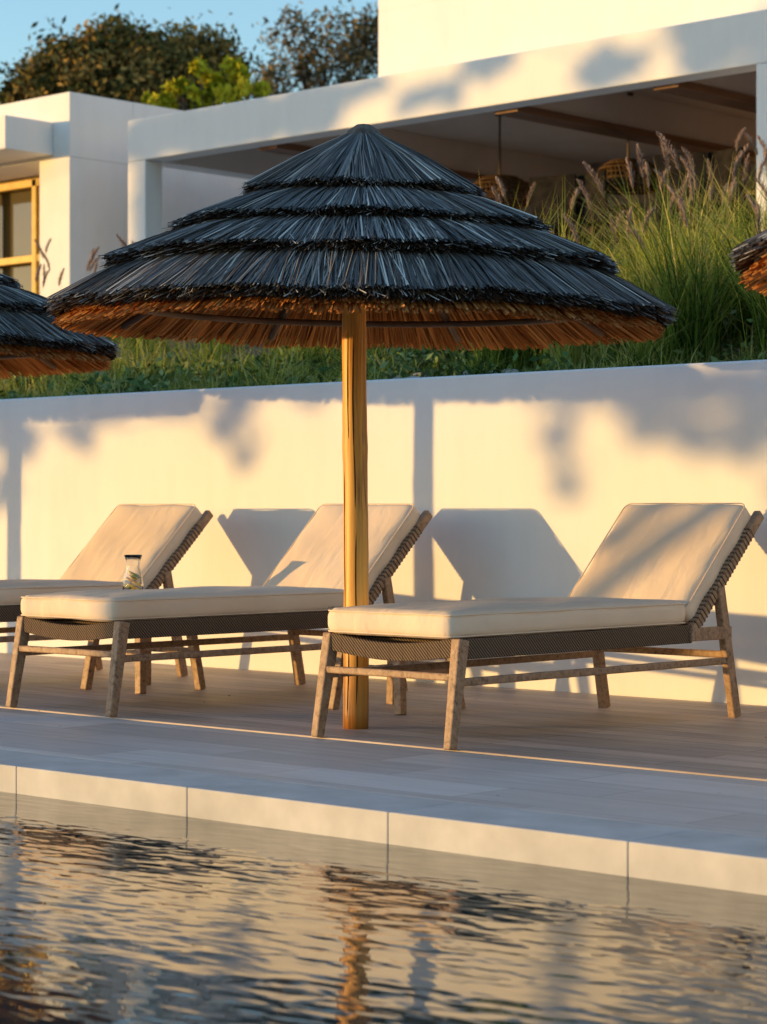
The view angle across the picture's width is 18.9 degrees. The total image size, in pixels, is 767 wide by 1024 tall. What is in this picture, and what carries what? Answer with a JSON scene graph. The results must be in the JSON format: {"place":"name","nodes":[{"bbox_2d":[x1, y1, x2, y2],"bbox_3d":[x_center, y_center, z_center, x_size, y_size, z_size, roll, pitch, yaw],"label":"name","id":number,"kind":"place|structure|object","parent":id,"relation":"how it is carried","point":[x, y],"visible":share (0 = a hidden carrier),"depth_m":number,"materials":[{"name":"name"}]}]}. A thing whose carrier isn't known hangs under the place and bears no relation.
{"place":"outdoors","nodes":[
{"label":"outdoors","id":0,"kind":"place"},
{"bbox_2d":[0,0,377,103],"label":"sky","id":1,"kind":"structure","parent":0,"point":[17,17],"materials":[{"name":"blue"}]},
{"bbox_2d":[0,791,766,1023],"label":"pool water","id":2,"kind":"structure","parent":0,"point":[112,915],"depth_m":5.40,"materials":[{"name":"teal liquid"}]},
{"bbox_2d":[0,653,766,781],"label":"wooden deck","id":3,"kind":"structure","parent":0,"point":[686,737],"depth_m":9.95,"materials":[{"name":"brown wood"}]},
{"bbox_2d":[0,273,121,378],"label":"thatched umbrella","id":4,"kind":"object","parent":3,"relation":"on","point":[34,339],"visible":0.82,"depth_m":11.23,"materials":[{"name":"black plant"}]},
{"bbox_2d":[0,504,212,676],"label":"sun lounger","id":5,"kind":"object","parent":3,"relation":"on","point":[160,538],"visible":0.69,"depth_m":12.29,"materials":[{"name":"fabric"}]},
{"bbox_2d":[81,635,205,693],"bbox_3d":[-1.184,0.648,11.373,0.451,0.461,0.430,0,0,43],"label":"side table","id":6,"kind":"object","parent":3,"relation":"on","point":[142,674],"visible":0.21,"depth_m":11.36,"materials":[{"name":"brown wood"}]},
{"bbox_2d":[122,555,143,589],"bbox_3d":[-1.233,0.313,11.364,0.106,0.205,0.106,0,0,43],"label":"glass carafe","id":7,"kind":"object","parent":6,"relation":"on","point":[133,579],"visible":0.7,"depth_m":11.33,"materials":[{"name":"white"}]},
{"bbox_2d":[6,503,431,716],"bbox_3d":[-0.723,0.419,10.849,0.736,0.921,2.074,0,0,43],"label":"sun lounger","id":8,"kind":"object","parent":3,"relation":"on","point":[301,591],"visible":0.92,"depth_m":10.52,"materials":[{"name":"fabric"}]},
{"bbox_2d":[43,124,678,728],"bbox_3d":[-0.082,-0.343,9.350,2.553,2.455,2.553,0,0,43],"label":"thatched umbrella","id":9,"kind":"object","parent":3,"relation":"on","point":[357,240],"visible":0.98,"depth_m":8.73,"materials":[{"name":"black plant"}]},
{"bbox_2d":[328,606,465,714],"bbox_3d":[0.057,0.650,10.255,0.451,0.461,0.430,0,0,43],"label":"side table","id":10,"kind":"object","parent":3,"relation":"on","point":[396,693],"visible":0.12,"depth_m":10.23,"materials":[{"name":"brown wood"}]},
{"bbox_2d":[311,503,763,750],"bbox_3d":[0.688,0.421,9.503,0.736,0.921,2.074,0,0,43],"label":"sun lounger","id":11,"kind":"object","parent":3,"relation":"on","point":[657,574],"visible":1,"depth_m":9.40,"materials":[{"name":"fabric"}]},
{"bbox_2d":[724,229,766,295],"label":"thatched umbrella","id":12,"kind":"object","parent":3,"relation":"on","point":[750,256],"visible":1,"depth_m":7.12,"materials":[{"name":"brown plant"}]},
{"bbox_2d":[0,708,766,837],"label":"stone terrace","id":13,"kind":"structure","parent":0,"point":[697,802],"depth_m":7.88,"materials":[{"name":"grey stone"}]},
{"bbox_2d":[0,749,766,894],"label":"pool coping","id":14,"kind":"object","parent":13,"relation":"attached to","point":[722,861],"visible":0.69,"depth_m":6.84,"materials":[{"name":"stone"}]},
{"bbox_2d":[20,336,757,396],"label":"planted bank","id":15,"kind":"structure","parent":0,"point":[261,348],"depth_m":17.71,"materials":[{"name":"green plant"}]},
{"bbox_2d":[0,92,248,296],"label":"walls","id":16,"kind":"structure","parent":15,"relation":"on","point":[82,171],"depth_m":25.23,"materials":[{"name":"paint"}]},
{"bbox_2d":[0,176,39,294],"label":"window frames","id":17,"kind":"structure","parent":16,"relation":"attached to","point":[33,183],"depth_m":26.39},
{"bbox_2d":[0,189,31,291],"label":"window glass","id":18,"kind":"object","parent":17,"relation":"in","point":[15,223],"depth_m":26.83,"materials":[{"name":"glass"}]},
{"bbox_2d":[0,115,52,163],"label":"canopy slab","id":19,"kind":"structure","parent":16,"relation":"attached to","point":[21,138],"depth_m":24.89,"materials":[{"name":"paint"}]},
{"bbox_2d":[0,3,261,110],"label":"pine tree","id":20,"kind":"object","parent":15,"relation":"on","point":[117,60],"visible":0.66,"depth_m":43.45,"materials":[{"name":"green plant"}]},
{"bbox_2d":[141,54,271,110],"bbox_3d":[-2.597,-4.155,34.070,2.003,5.200,0.910,0,0,2],"label":"lemon tree","id":21,"kind":"object","parent":15,"relation":"on","point":[218,88],"visible":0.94,"depth_m":33.87,"materials":[{"name":"green plant"}]},
{"bbox_2d":[69,369,518,395],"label":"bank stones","id":22,"kind":"object","parent":15,"relation":"on","point":[506,371],"visible":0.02,"depth_m":12.58,"materials":[{"name":"grey stone"}]},
{"bbox_2d":[244,0,378,99],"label":"olive tree","id":23,"kind":"object","parent":15,"relation":"on","point":[353,46],"visible":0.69,"depth_m":51.71,"materials":[{"name":"green plant"}]},
{"bbox_2d":[0,360,766,705],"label":"garden wall","id":24,"kind":"structure","parent":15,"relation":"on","point":[524,484],"depth_m":11.77,"materials":[{"name":"white paint"}]},
{"bbox_2d":[0,143,766,398],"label":"ornamental grass","id":25,"kind":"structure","parent":15,"relation":"on","point":[658,274],"depth_m":12.67,"materials":[{"name":"green plant"}]},
{"bbox_2d":[0,310,766,398],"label":"ground cover plants","id":26,"kind":"object","parent":15,"relation":"on","point":[390,373],"visible":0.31,"depth_m":14.10,"materials":[{"name":"green plant"}]},
{"bbox_2d":[16,127,766,358],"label":"fountain grass plumes","id":27,"kind":"object","parent":15,"relation":"on","point":[671,153],"visible":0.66,"depth_m":13.40,"materials":[{"name":"brown plant"}]},
{"bbox_2d":[128,0,766,265],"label":"white villa","id":28,"kind":"object","parent":15,"relation":"on","point":[551,83],"visible":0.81,"depth_m":22.86,"materials":[{"name":"paint"}]},
{"bbox_2d":[473,115,530,208],"bbox_3d":[1.185,-3.595,23.523,0.694,0.950,0.694,0,0,43],"label":"pendant lamp","id":29,"kind":"object","parent":28,"relation":"hanging from","point":[486,182],"visible":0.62,"depth_m":23.31,"materials":[{"name":"wicker"}]},
{"bbox_2d":[598,92,656,194],"bbox_3d":[2.376,-3.593,22.410,0.694,0.950,0.694,0,0,43],"label":"pendant lamp","id":30,"kind":"object","parent":28,"relation":"hanging from","point":[613,164],"visible":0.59,"depth_m":22.20,"materials":[{"name":"wicker"}]},
{"bbox_2d":[584,234,712,265],"bbox_3d":[2.976,-2.760,26.392,1.900,0.730,0.035,0,0,43],"label":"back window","id":31,"kind":"structure","parent":28,"relation":"in","point":[602,247],"depth_m":26.57,"materials":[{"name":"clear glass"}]},
{"bbox_2d":[530,174,596,248],"bbox_3d":[1.741,-2.608,22.280,0.495,1.221,0.502,0,0,32],"label":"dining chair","id":32,"kind":"object","parent":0,"point":[546,190],"visible":0.45,"depth_m":22.07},
{"bbox_2d":[556,225,572,235],"bbox_3d":[1.678,-2.611,24.338,0.502,1.221,0.495,0,0,-39],"label":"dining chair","id":33,"kind":"object","parent":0,"point":[558,232],"depth_m":24.38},
{"bbox_2d":[576,170,645,258],"bbox_3d":[2.164,-2.607,22.023,0.502,1.221,0.495,0,0,-30],"label":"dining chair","id":34,"kind":"object","parent":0,"point":[591,187],"visible":0.39,"depth_m":21.88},
{"bbox_2d":[549,190,755,249],"bbox_3d":[2.929,-2.473,22.169,3.200,0.950,0.900,0,0,43],"label":"dining table","id":35,"kind":"object","parent":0,"point":[642,205],"visible":0.07,"depth_m":22.21,"materials":[{"name":"brown wood"}]},
{"bbox_2d":[656,152,721,248],"bbox_3d":[2.781,-2.606,20.898,0.495,1.221,0.502,0,0,26],"label":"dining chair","id":36,"kind":"object","parent":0,"point":[699,160],"visible":0.38,"depth_m":20.69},
{"bbox_2d":[709,147,755,250],"bbox_3d":[3.203,-2.605,20.640,0.502,1.221,0.495,0,0,-35],"label":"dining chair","id":37,"kind":"object","parent":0,"point":[723,157],"visible":0.35,"depth_m":20.47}
]}

